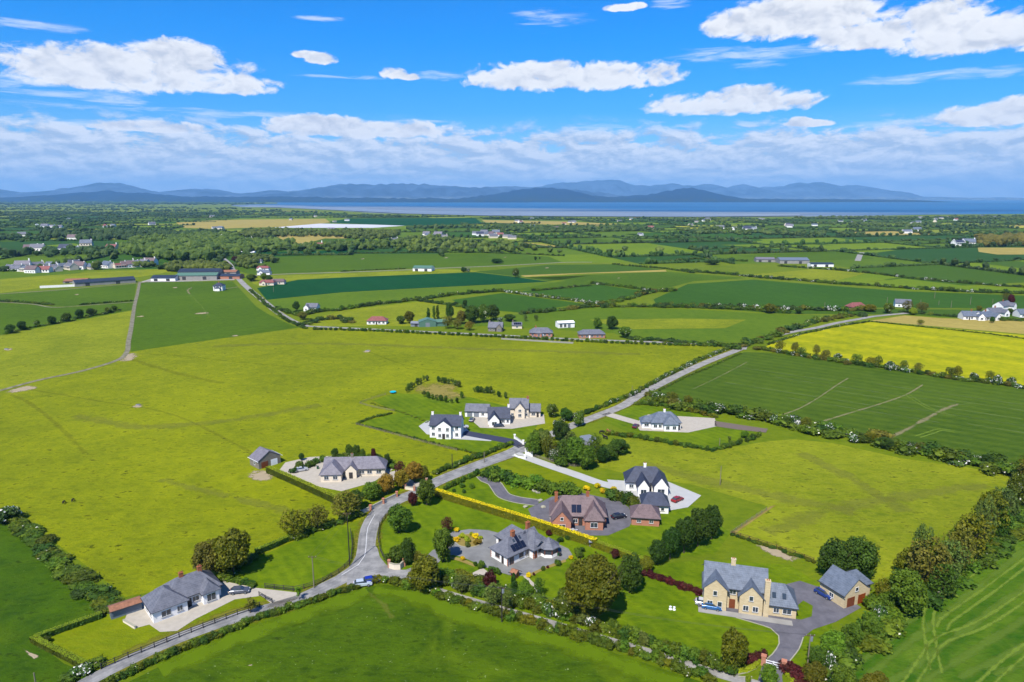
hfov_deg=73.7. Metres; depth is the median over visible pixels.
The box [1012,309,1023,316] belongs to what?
house
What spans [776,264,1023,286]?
hedgerow
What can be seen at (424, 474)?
tree
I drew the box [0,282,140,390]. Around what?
farm track
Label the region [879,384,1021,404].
drill line
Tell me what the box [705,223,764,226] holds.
hedgerow
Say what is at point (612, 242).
hedgerow
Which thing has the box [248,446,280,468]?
garage
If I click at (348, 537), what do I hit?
utility pole
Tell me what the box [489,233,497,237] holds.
house
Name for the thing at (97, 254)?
hedgerow
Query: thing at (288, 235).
field
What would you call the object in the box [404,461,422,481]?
tree
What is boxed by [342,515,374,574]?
road line
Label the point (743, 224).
field
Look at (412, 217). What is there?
field
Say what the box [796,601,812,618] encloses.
lawn
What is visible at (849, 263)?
field
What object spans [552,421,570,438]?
tree
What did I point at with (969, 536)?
tree
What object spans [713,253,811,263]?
field
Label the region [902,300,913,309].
tree
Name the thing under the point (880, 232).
field
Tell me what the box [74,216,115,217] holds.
field
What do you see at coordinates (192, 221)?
field
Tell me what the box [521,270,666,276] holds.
field
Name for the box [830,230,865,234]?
hedgerow
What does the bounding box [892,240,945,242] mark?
field
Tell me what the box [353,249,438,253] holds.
field
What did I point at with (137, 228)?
hedgerow
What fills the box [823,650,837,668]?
bush
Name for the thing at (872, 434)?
tree
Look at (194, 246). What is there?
woodland
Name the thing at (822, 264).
barn
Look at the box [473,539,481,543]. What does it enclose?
bush
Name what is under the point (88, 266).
house
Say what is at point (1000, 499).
tree
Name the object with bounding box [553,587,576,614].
tree
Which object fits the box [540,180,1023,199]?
mountain range
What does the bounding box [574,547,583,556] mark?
bush
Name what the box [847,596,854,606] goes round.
door
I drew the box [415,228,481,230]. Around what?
field
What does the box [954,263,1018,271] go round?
field
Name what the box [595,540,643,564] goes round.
clipped hedge
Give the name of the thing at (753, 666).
clipped hedge
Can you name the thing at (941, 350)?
field
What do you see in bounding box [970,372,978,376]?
bush
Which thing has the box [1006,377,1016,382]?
bush
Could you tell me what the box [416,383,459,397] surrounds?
garden mound
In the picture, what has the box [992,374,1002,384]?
bush
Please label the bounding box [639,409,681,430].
house
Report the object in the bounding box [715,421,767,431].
driveway
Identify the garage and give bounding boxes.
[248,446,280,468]
[464,403,490,416]
[630,504,660,526]
[639,492,670,513]
[817,564,873,607]
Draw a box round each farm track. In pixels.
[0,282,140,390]
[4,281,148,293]
[5,302,127,307]
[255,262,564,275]
[855,252,864,260]
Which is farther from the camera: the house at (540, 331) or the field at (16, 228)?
the field at (16, 228)
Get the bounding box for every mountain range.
[0,183,623,198]
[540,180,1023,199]
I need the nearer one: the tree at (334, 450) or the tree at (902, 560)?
the tree at (902, 560)
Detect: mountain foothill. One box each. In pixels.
[0,190,505,201]
[452,187,944,201]
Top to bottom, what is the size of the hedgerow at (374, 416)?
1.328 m
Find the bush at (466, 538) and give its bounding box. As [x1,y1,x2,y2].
[463,535,470,541]
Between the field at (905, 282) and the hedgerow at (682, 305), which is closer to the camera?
the hedgerow at (682, 305)
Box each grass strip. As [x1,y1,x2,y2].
[156,586,369,676]
[371,583,684,681]
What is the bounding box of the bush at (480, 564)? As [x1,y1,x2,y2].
[477,560,484,568]
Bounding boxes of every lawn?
[49,581,267,669]
[272,453,418,507]
[362,393,536,452]
[377,497,831,667]
[446,475,729,558]
[489,458,593,492]
[603,405,756,447]
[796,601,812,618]
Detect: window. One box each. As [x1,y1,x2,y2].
[161,608,171,617]
[177,604,183,611]
[192,595,199,602]
[207,592,215,602]
[509,557,514,565]
[590,523,597,527]
[729,590,735,594]
[742,605,748,611]
[752,607,757,612]
[773,607,778,613]
[782,609,791,615]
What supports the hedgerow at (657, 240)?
on the ground at (734, 512)
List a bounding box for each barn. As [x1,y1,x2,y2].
[62,278,89,282]
[72,276,135,286]
[151,275,177,280]
[176,272,220,279]
[178,268,222,273]
[219,274,244,278]
[222,270,239,273]
[413,265,434,270]
[754,257,775,261]
[775,257,809,263]
[807,262,833,266]
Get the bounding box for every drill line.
[725,382,884,407]
[778,377,962,404]
[791,398,939,422]
[839,391,1018,418]
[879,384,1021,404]
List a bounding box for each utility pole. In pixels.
[308,556,315,587]
[343,513,350,565]
[498,587,505,621]
[806,634,814,664]
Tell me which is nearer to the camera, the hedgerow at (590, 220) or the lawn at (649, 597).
the lawn at (649, 597)
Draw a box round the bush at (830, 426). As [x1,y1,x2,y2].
[824,423,834,429]
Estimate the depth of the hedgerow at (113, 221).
2498.70 m
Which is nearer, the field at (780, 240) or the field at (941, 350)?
the field at (941, 350)
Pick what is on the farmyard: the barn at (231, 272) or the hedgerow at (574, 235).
the barn at (231, 272)
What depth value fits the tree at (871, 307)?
547.45 m
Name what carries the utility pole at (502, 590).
on the grass strip at (625, 665)
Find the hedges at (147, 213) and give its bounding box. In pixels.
[0,210,1023,216]
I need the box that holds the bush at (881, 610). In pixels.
[874,604,887,615]
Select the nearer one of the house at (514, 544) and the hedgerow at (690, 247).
the house at (514, 544)
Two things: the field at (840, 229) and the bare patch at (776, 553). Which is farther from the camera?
the field at (840, 229)
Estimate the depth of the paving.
167.27 m
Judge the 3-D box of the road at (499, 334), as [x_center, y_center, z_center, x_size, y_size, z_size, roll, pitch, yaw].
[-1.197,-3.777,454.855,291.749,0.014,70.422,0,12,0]
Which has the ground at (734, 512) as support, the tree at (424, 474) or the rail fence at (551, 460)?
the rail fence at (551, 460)
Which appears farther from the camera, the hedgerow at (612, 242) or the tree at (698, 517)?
the hedgerow at (612, 242)
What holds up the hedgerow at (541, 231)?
on the ground at (734, 512)
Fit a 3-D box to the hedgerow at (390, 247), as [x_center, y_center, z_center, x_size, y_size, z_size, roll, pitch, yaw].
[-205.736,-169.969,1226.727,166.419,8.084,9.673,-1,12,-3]
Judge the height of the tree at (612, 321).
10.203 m
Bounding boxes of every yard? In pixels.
[125,581,298,631]
[281,456,391,490]
[419,421,490,440]
[474,414,544,428]
[528,493,630,534]
[607,479,700,510]
[638,414,715,431]
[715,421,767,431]
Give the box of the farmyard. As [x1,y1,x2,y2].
[142,279,233,281]
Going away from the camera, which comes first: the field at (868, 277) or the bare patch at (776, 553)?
the bare patch at (776, 553)
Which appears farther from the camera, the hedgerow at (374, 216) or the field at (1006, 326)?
the hedgerow at (374, 216)
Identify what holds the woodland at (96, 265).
on the ground at (734, 512)
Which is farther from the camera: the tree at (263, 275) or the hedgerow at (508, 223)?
the hedgerow at (508, 223)
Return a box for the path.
[524,575,539,591]
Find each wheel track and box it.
[884,605,923,642]
[901,590,1023,681]
[916,601,1023,681]
[921,572,963,669]
[931,539,1018,672]
[936,557,1023,626]
[946,567,1023,630]
[976,643,1023,681]
[994,655,1023,681]
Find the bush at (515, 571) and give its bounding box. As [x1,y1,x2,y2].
[508,568,521,578]
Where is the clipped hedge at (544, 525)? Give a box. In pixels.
[434,488,597,547]
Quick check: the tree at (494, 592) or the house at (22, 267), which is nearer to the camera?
the tree at (494, 592)
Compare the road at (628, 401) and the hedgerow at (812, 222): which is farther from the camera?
the hedgerow at (812, 222)
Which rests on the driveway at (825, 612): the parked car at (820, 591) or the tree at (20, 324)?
the parked car at (820, 591)
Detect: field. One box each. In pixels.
[0,231,38,233]
[0,238,25,241]
[0,241,119,249]
[0,254,94,266]
[0,269,175,292]
[0,270,84,278]
[0,283,135,306]
[0,302,132,334]
[0,311,131,388]
[0,327,730,596]
[0,523,95,681]
[3,228,31,229]
[46,243,78,246]
[63,254,188,269]
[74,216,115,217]
[102,223,178,224]
[111,240,128,242]
[126,218,194,219]
[130,585,700,681]
[131,281,297,351]
[166,220,211,221]
[173,227,242,229]
[176,219,330,228]
[188,218,237,219]
[221,255,311,266]
[224,215,259,215]
[232,525,352,589]
[233,218,345,220]
[234,254,559,273]
[249,212,313,212]
[252,269,478,286]
[256,216,332,217]
[256,227,326,228]
[257,272,546,299]
[261,249,346,252]
[261,250,361,255]
[267,281,561,312]
[275,224,399,227]
[277,233,343,237]
[278,237,327,242]
[285,213,343,213]
[301,302,464,325]
[315,238,353,241]
[331,218,480,225]
[337,226,415,228]
[347,217,395,218]
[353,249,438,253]
[386,232,441,236]
[396,217,428,217]
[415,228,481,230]
[429,217,466,217]
[444,248,590,254]
[446,232,487,236]
[447,307,823,342]
[453,293,581,311]
[455,240,543,248]
[465,238,531,240]
[477,264,663,280]
[483,220,610,225]
[485,238,582,245]
[487,219,518,219]
[490,228,583,231]
[512,272,739,290]
[515,232,577,234]
[520,220,581,220]
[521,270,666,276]
[521,285,639,301]
[531,254,627,262]
[546,238,637,243]
[571,233,664,240]
[573,243,702,254]
[579,437,1008,580]
[584,231,654,233]
[593,319,743,328]
[609,222,664,224]
[610,255,708,263]
[627,231,761,242]
[639,225,676,227]
[651,242,750,248]
[653,280,1023,307]
[660,352,1023,462]
[676,222,712,224]
[699,220,742,222]
[709,248,784,253]
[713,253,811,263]
[716,223,772,225]
[727,308,1023,317]
[729,244,893,252]
[737,251,873,260]
[747,269,865,280]
[752,233,799,236]
[757,237,862,243]
[758,228,828,231]
[765,225,806,227]
[766,322,1023,384]
[767,252,921,267]
[777,224,874,226]
[798,219,903,221]
[801,232,846,237]
[811,228,867,230]
[825,243,923,248]
[834,236,928,240]
[837,273,898,282]
[849,265,1023,285]
[854,538,1023,681]
[855,231,928,234]
[857,227,938,228]
[861,279,1023,294]
[872,315,1023,333]
[878,248,1023,261]
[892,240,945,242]
[903,235,974,238]
[907,220,984,221]
[921,243,968,247]
[924,230,968,232]
[942,223,1011,225]
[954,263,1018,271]
[960,228,1023,231]
[973,246,1023,248]
[976,261,1023,267]
[978,248,1023,253]
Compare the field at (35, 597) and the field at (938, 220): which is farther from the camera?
the field at (938, 220)
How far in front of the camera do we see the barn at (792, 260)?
948.61 m
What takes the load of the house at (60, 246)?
on the ground at (734, 512)
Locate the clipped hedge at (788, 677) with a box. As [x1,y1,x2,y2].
[784,671,795,681]
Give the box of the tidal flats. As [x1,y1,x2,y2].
[241,206,799,216]
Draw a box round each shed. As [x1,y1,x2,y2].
[106,595,142,619]
[410,321,418,326]
[418,317,446,326]
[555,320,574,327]
[579,434,595,446]
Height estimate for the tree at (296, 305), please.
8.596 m
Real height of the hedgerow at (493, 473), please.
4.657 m
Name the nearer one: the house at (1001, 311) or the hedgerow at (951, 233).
the house at (1001, 311)
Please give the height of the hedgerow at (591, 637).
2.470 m
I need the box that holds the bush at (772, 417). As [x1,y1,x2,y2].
[769,414,777,422]
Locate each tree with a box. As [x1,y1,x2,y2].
[4,324,15,333]
[16,321,25,329]
[47,316,56,322]
[60,312,71,321]
[75,309,83,316]
[86,308,93,314]
[104,307,111,311]
[190,538,221,572]
[202,535,229,570]
[211,527,250,574]
[244,597,256,612]
[246,274,256,280]
[260,273,267,278]
[277,508,307,535]
[292,301,299,309]
[295,586,301,596]
[297,311,306,318]
[304,503,328,527]
[331,448,337,453]
[331,489,363,517]
[345,444,352,452]
[348,489,364,508]
[352,445,359,454]
[361,481,382,499]
[371,448,376,455]
[377,473,394,493]
[384,453,390,464]
[387,503,413,532]
[394,461,405,471]
[394,469,410,487]
[396,316,405,322]
[400,537,415,564]
[404,310,414,322]
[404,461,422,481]
[406,553,439,589]
[408,492,417,505]
[412,550,422,560]
[416,479,435,504]
[420,465,429,478]
[432,306,435,317]
[432,527,454,561]
[436,305,439,317]
[441,517,452,529]
[442,315,452,326]
[445,303,453,317]
[452,318,463,328]
[452,572,469,592]
[456,310,465,322]
[463,305,478,321]
[464,321,474,329]
[477,304,490,321]
[482,582,502,604]
[488,305,499,319]
[491,258,503,262]
[502,590,513,608]
[503,314,515,320]
[509,572,517,594]
[512,268,519,276]
[516,578,533,597]
[524,432,541,453]
[533,428,543,434]
[533,577,545,593]
[539,429,552,451]
[539,435,558,458]
[546,404,558,416]
[548,446,558,459]
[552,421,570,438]
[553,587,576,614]
[556,439,569,455]
[560,407,572,419]
[561,431,576,439]
[564,551,624,617]
[565,436,584,465]
[573,412,584,425]
[578,445,596,468]
[586,433,601,459]
[593,317,602,328]
[595,447,609,462]
[601,444,617,459]
[606,316,618,328]
[609,438,630,454]
[610,548,619,557]
[618,326,631,336]
[618,552,641,592]
[641,555,653,571]
[647,539,667,563]
[661,526,680,559]
[666,391,678,398]
[675,516,695,552]
[683,395,692,401]
[690,507,710,546]
[704,260,718,263]
[705,504,723,539]
[720,626,749,666]
[741,431,748,437]
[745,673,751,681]
[759,663,779,681]
[763,303,776,312]
[775,340,785,348]
[782,416,792,424]
[791,342,798,351]
[794,307,803,313]
[797,347,805,353]
[800,417,811,425]
[802,660,827,681]
[805,646,827,665]
[812,345,820,354]
[816,537,850,570]
[820,629,845,653]
[821,349,831,356]
[832,663,856,681]
[841,622,864,645]
[846,535,880,576]
[852,354,862,360]
[858,670,888,681]
[861,614,883,634]
[863,304,876,311]
[864,356,875,363]
[865,432,877,438]
[873,355,882,363]
[873,577,892,593]
[878,437,895,448]
[878,589,897,606]
[883,303,894,312]
[889,567,929,613]
[892,547,915,570]
[899,360,909,366]
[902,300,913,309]
[907,534,953,583]
[908,307,917,313]
[911,523,934,572]
[914,362,924,369]
[914,442,926,449]
[916,302,929,311]
[927,564,963,598]
[935,539,972,579]
[942,525,977,570]
[946,367,956,373]
[946,512,998,558]
[947,521,976,542]
[954,365,962,375]
[970,488,1012,532]
[974,494,999,539]
[980,454,994,462]
[985,370,994,378]
[989,486,1021,519]
[991,505,1017,535]
[1001,293,1008,300]
[1006,471,1023,506]
[1008,294,1015,302]
[1012,458,1023,473]
[1017,455,1023,474]
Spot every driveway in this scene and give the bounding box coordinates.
[387,470,419,486]
[406,549,452,569]
[449,529,571,575]
[462,431,524,447]
[478,476,538,504]
[512,452,619,488]
[606,413,639,423]
[693,581,860,681]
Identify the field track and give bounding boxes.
[782,378,847,414]
[824,385,921,420]
[894,404,956,435]
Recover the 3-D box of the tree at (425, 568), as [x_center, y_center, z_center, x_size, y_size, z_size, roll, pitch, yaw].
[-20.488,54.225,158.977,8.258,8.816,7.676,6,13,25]
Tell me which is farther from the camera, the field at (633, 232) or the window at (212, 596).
the field at (633, 232)
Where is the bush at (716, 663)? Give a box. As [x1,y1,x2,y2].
[709,659,723,671]
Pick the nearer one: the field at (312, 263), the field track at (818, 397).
the field track at (818, 397)
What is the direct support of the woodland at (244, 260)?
on the ground at (734, 512)
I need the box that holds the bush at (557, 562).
[554,559,561,565]
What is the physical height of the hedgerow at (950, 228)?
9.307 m
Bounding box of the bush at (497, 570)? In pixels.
[494,567,500,573]
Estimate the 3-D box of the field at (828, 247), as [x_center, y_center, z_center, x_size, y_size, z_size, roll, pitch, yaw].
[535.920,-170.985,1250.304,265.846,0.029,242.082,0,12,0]
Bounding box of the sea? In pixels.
[233,200,1023,216]
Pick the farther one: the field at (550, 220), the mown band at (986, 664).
the field at (550, 220)
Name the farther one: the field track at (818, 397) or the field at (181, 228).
the field at (181, 228)
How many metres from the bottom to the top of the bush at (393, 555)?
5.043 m
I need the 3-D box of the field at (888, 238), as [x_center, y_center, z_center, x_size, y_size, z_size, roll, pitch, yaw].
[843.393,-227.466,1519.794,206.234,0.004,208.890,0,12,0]
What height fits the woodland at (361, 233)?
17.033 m
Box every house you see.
[10,264,21,270]
[13,258,32,265]
[19,263,30,271]
[23,265,40,272]
[29,243,44,250]
[32,260,44,264]
[39,263,53,272]
[51,263,62,271]
[57,244,72,249]
[63,260,78,269]
[67,234,75,238]
[74,261,86,268]
[79,239,93,245]
[86,263,92,269]
[101,260,112,268]
[105,242,118,248]
[113,260,127,268]
[120,258,133,267]
[140,564,222,623]
[143,256,158,264]
[213,281,225,290]
[256,266,270,270]
[256,270,271,274]
[259,280,275,285]
[271,279,285,283]
[303,303,319,310]
[319,453,387,481]
[367,316,387,323]
[429,411,464,438]
[476,231,483,235]
[487,404,511,426]
[488,320,503,331]
[488,520,558,565]
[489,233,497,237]
[508,235,516,238]
[509,395,541,418]
[529,325,552,336]
[549,491,607,529]
[577,329,605,337]
[623,462,669,495]
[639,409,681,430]
[698,557,798,625]
[845,302,864,308]
[893,299,910,306]
[901,229,912,232]
[950,239,965,245]
[958,309,985,320]
[962,238,975,243]
[976,309,1000,320]
[983,305,1009,316]
[992,299,1016,309]
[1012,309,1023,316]
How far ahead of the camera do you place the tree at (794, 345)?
401.69 m
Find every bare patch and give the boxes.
[8,386,35,392]
[26,651,37,658]
[120,353,137,360]
[249,471,271,480]
[734,505,774,532]
[757,545,795,560]
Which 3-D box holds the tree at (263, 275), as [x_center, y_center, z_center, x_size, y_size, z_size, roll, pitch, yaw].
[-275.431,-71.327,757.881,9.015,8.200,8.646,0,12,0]
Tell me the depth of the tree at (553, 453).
236.58 m
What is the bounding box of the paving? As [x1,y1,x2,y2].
[473,568,486,575]
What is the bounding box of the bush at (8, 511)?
[0,505,21,522]
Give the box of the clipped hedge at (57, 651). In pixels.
[29,635,86,665]
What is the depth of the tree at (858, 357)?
375.62 m
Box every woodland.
[0,201,264,204]
[0,205,338,222]
[0,232,117,256]
[38,227,229,239]
[90,252,159,269]
[117,231,295,260]
[163,259,232,271]
[230,226,400,239]
[232,253,279,268]
[281,236,412,251]
[339,213,687,221]
[394,233,663,252]
[406,223,664,232]
[676,218,1023,236]
[687,214,1023,221]
[974,232,1023,246]
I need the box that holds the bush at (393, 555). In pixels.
[383,544,401,562]
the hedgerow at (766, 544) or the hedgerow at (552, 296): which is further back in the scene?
the hedgerow at (552, 296)
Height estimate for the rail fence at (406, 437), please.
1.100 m
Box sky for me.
[0,0,1023,197]
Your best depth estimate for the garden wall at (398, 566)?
168.68 m
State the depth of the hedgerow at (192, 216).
3122.81 m
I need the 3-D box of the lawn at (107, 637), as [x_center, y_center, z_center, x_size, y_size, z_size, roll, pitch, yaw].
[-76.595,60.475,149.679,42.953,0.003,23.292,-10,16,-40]
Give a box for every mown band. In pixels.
[853,605,928,669]
[861,549,1023,677]
[888,584,1023,681]
[922,617,1023,681]
[958,644,1023,678]
[994,664,1023,675]
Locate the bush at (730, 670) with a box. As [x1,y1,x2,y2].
[724,662,738,674]
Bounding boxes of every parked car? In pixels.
[229,585,249,594]
[296,466,307,472]
[353,578,371,586]
[363,575,379,582]
[493,423,503,427]
[611,512,626,519]
[671,495,683,502]
[695,596,702,605]
[701,602,721,611]
[814,587,831,599]
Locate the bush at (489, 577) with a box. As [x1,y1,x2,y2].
[482,569,496,585]
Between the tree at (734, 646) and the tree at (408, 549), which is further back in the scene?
the tree at (408, 549)
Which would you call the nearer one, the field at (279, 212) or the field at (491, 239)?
the field at (491, 239)
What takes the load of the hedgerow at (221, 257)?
on the ground at (734, 512)
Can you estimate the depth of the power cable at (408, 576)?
153.18 m
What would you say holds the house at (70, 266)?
on the ground at (734, 512)
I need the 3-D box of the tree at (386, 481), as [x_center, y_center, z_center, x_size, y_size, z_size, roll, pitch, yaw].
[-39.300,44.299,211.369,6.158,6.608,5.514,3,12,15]
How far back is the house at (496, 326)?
468.46 m
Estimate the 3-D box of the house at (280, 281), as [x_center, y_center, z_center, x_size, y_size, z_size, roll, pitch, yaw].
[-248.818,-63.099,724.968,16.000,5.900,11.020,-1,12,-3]
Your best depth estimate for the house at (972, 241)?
1317.41 m
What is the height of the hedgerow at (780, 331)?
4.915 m
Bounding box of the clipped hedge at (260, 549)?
[254,534,291,554]
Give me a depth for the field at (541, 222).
2505.16 m
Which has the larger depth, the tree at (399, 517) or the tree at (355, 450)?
the tree at (355, 450)
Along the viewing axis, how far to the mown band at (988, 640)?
139.78 m
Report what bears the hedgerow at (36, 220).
on the ground at (734, 512)
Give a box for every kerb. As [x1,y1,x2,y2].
[477,477,533,505]
[736,617,779,658]
[790,637,803,660]
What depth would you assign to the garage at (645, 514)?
191.30 m
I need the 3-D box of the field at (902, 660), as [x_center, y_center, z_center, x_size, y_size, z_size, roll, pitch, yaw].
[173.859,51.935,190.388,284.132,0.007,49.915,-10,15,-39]
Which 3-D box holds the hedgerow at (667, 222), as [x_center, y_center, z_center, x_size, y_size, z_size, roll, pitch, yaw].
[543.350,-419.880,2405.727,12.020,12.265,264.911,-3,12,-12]
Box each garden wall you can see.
[123,619,135,628]
[360,491,397,512]
[387,558,405,569]
[404,478,427,490]
[501,338,572,343]
[514,434,523,443]
[514,453,525,458]
[525,449,532,456]
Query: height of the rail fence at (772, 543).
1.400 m
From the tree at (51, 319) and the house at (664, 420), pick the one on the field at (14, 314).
the tree at (51, 319)
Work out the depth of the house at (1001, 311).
528.88 m
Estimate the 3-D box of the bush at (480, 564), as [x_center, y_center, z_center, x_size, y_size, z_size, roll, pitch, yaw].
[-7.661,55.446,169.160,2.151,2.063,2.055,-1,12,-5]
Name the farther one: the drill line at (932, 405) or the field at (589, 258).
the field at (589, 258)
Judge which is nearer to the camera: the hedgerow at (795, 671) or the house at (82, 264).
the hedgerow at (795, 671)
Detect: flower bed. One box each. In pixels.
[450,556,474,566]
[457,534,481,546]
[531,560,565,575]
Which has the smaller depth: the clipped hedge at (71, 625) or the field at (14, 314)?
the clipped hedge at (71, 625)
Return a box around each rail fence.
[100,602,259,668]
[258,591,272,602]
[264,528,352,590]
[358,423,455,449]
[378,511,388,563]
[533,454,580,466]
[730,507,766,532]
[732,531,813,559]
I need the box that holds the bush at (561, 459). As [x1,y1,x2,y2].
[553,454,569,465]
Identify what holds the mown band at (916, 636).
on the field at (902, 660)
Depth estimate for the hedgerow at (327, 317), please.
505.75 m
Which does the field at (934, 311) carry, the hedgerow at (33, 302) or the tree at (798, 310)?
the tree at (798, 310)
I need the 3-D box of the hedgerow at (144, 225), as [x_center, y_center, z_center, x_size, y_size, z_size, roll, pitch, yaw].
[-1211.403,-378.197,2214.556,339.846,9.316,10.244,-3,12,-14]
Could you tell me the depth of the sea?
6509.48 m
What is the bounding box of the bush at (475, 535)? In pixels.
[472,533,478,538]
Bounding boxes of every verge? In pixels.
[107,450,514,674]
[573,349,742,425]
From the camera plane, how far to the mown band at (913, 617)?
142.16 m
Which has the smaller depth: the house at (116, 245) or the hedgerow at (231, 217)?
the house at (116, 245)
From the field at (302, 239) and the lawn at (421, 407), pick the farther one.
the field at (302, 239)
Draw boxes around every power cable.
[319,557,493,586]
[498,587,802,634]
[510,588,809,634]
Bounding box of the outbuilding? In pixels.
[511,320,522,328]
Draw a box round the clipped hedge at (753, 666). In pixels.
[737,659,760,672]
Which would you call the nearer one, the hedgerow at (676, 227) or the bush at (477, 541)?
the bush at (477, 541)
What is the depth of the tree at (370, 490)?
205.57 m
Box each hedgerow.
[0,219,89,222]
[0,221,66,224]
[0,225,66,227]
[0,254,30,259]
[0,266,16,271]
[0,299,53,304]
[1,509,125,614]
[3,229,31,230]
[3,309,121,333]
[12,224,71,225]
[26,235,108,240]
[31,250,126,254]
[32,226,52,229]
[32,227,112,230]
[37,249,115,265]
[51,216,100,218]
[52,215,87,217]
[52,226,106,228]
[53,223,80,227]
[57,654,106,681]
[68,222,144,223]
[79,228,149,231]
[79,300,133,304]
[81,223,194,225]
[82,220,152,222]
[87,222,107,225]
[99,583,359,681]
[104,218,177,220]
[107,223,135,228]
[108,225,172,228]
[109,216,160,218]
[113,226,132,228]
[115,227,162,229]
[154,218,167,221]
[155,220,215,221]
[155,264,190,269]
[162,216,211,217]
[163,225,184,229]
[170,213,271,215]
[172,216,215,217]
[179,219,226,220]
[211,251,228,261]
[212,216,251,217]
[216,575,256,587]
[217,552,259,581]
[218,215,260,216]
[229,249,349,255]
[243,235,268,238]
[248,289,307,328]
[252,216,333,217]
[269,214,316,215]
[275,288,502,315]
[288,452,395,472]
[289,511,364,540]
[295,314,355,325]
[312,326,727,346]
[334,215,428,217]
[339,251,564,255]
[340,268,405,271]
[347,245,354,254]
[356,412,392,423]
[357,423,476,453]
[358,237,435,241]
[363,245,426,248]
[370,403,428,422]
[371,574,717,681]
[416,226,474,228]
[416,229,474,231]
[416,297,468,307]
[429,215,464,216]
[432,440,513,474]
[435,243,444,256]
[436,570,737,676]
[439,567,582,620]
[442,238,540,241]
[443,468,479,489]
[447,242,566,247]
[451,234,518,237]
[468,221,539,224]
[479,465,582,495]
[500,230,513,234]
[502,290,597,303]
[512,230,593,232]
[516,232,586,235]
[519,287,677,313]
[525,235,551,244]
[529,218,575,219]
[531,284,591,290]
[533,233,599,238]
[551,240,611,256]
[553,345,730,424]
[556,239,647,243]
[562,223,622,225]
[570,216,644,218]
[571,229,600,236]
[582,219,598,222]
[590,281,650,290]
[596,218,640,220]
[598,228,675,231]
[599,220,653,222]
[600,234,681,237]
[601,302,791,312]
[604,430,688,447]
[604,488,640,508]
[608,248,723,256]
[612,263,694,272]
[625,234,702,238]
[625,335,730,346]
[626,222,683,224]
[633,399,718,417]
[639,256,720,263]
[641,228,670,233]
[641,569,702,595]
[644,389,1016,475]
[648,236,733,242]
[650,220,681,223]
[655,226,697,227]
[658,353,741,390]
[660,301,868,310]
[663,257,747,261]
[670,231,718,238]
[671,230,707,233]
[673,223,702,226]
[680,268,1023,293]
[685,222,728,224]
[686,431,761,451]
[688,245,723,251]
[692,250,734,263]
[693,244,785,248]
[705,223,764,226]
[711,221,760,222]
[716,236,768,244]
[724,244,824,253]
[725,234,815,238]
[728,310,867,349]
[730,532,815,562]
[742,648,767,664]
[744,223,783,225]
[750,220,774,223]
[752,346,1023,388]
[767,320,869,344]
[769,237,886,244]
[769,243,818,248]
[775,222,805,223]
[775,230,815,236]
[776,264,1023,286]
[776,659,816,681]
[777,218,828,222]
[777,220,805,222]
[787,226,829,228]
[796,226,843,230]
[806,221,840,223]
[807,488,1023,681]
[816,232,878,237]
[823,247,870,251]
[830,225,893,227]
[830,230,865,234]
[835,248,938,262]
[845,225,884,229]
[845,227,893,231]
[850,260,938,268]
[870,321,1023,338]
[871,245,938,249]
[877,238,901,243]
[878,232,949,236]
[885,227,936,233]
[891,237,949,241]
[896,227,967,229]
[898,310,1023,320]
[901,242,939,246]
[905,218,947,219]
[908,240,947,243]
[914,216,973,218]
[918,223,962,227]
[937,257,1023,274]
[939,243,983,247]
[939,257,1023,263]
[941,232,964,235]
[942,227,994,231]
[944,229,1004,233]
[946,220,1011,223]
[947,239,973,245]
[962,223,1021,228]
[964,232,1003,235]
[968,224,1009,228]
[983,241,1020,246]
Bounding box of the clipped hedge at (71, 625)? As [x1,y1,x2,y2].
[34,611,102,637]
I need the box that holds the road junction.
[347,545,410,584]
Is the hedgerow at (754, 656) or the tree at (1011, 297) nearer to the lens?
the hedgerow at (754, 656)
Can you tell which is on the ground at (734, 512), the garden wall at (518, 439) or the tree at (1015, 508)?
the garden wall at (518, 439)
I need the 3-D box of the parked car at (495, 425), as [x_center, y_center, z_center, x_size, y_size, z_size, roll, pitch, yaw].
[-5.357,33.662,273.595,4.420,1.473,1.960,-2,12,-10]
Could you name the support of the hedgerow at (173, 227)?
on the ground at (734, 512)
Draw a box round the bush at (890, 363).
[884,361,895,365]
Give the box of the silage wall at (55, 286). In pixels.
[40,284,74,287]
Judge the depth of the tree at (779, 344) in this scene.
405.76 m
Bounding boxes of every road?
[77,446,527,681]
[224,258,309,325]
[306,326,695,343]
[341,576,761,681]
[515,349,742,448]
[742,313,908,348]
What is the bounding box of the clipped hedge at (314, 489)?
[266,466,338,503]
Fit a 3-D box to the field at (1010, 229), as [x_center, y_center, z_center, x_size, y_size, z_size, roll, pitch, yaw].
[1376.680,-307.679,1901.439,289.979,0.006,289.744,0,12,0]
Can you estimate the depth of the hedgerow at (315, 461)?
234.16 m
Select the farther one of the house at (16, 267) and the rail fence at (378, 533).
the house at (16, 267)
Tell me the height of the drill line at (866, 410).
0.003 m
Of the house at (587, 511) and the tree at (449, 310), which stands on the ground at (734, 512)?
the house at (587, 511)
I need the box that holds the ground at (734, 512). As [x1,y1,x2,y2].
[0,202,1023,681]
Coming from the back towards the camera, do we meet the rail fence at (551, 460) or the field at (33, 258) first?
the field at (33, 258)
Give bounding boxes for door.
[187,598,191,606]
[261,461,267,468]
[271,458,277,465]
[729,599,734,608]
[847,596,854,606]
[857,593,865,603]
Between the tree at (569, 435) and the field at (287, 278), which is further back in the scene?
the field at (287, 278)
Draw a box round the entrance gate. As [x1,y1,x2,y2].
[761,653,786,670]
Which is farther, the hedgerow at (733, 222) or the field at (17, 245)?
the hedgerow at (733, 222)
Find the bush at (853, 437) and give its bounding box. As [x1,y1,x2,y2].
[847,433,858,442]
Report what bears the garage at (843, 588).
on the ground at (734, 512)
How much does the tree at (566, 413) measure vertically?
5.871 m

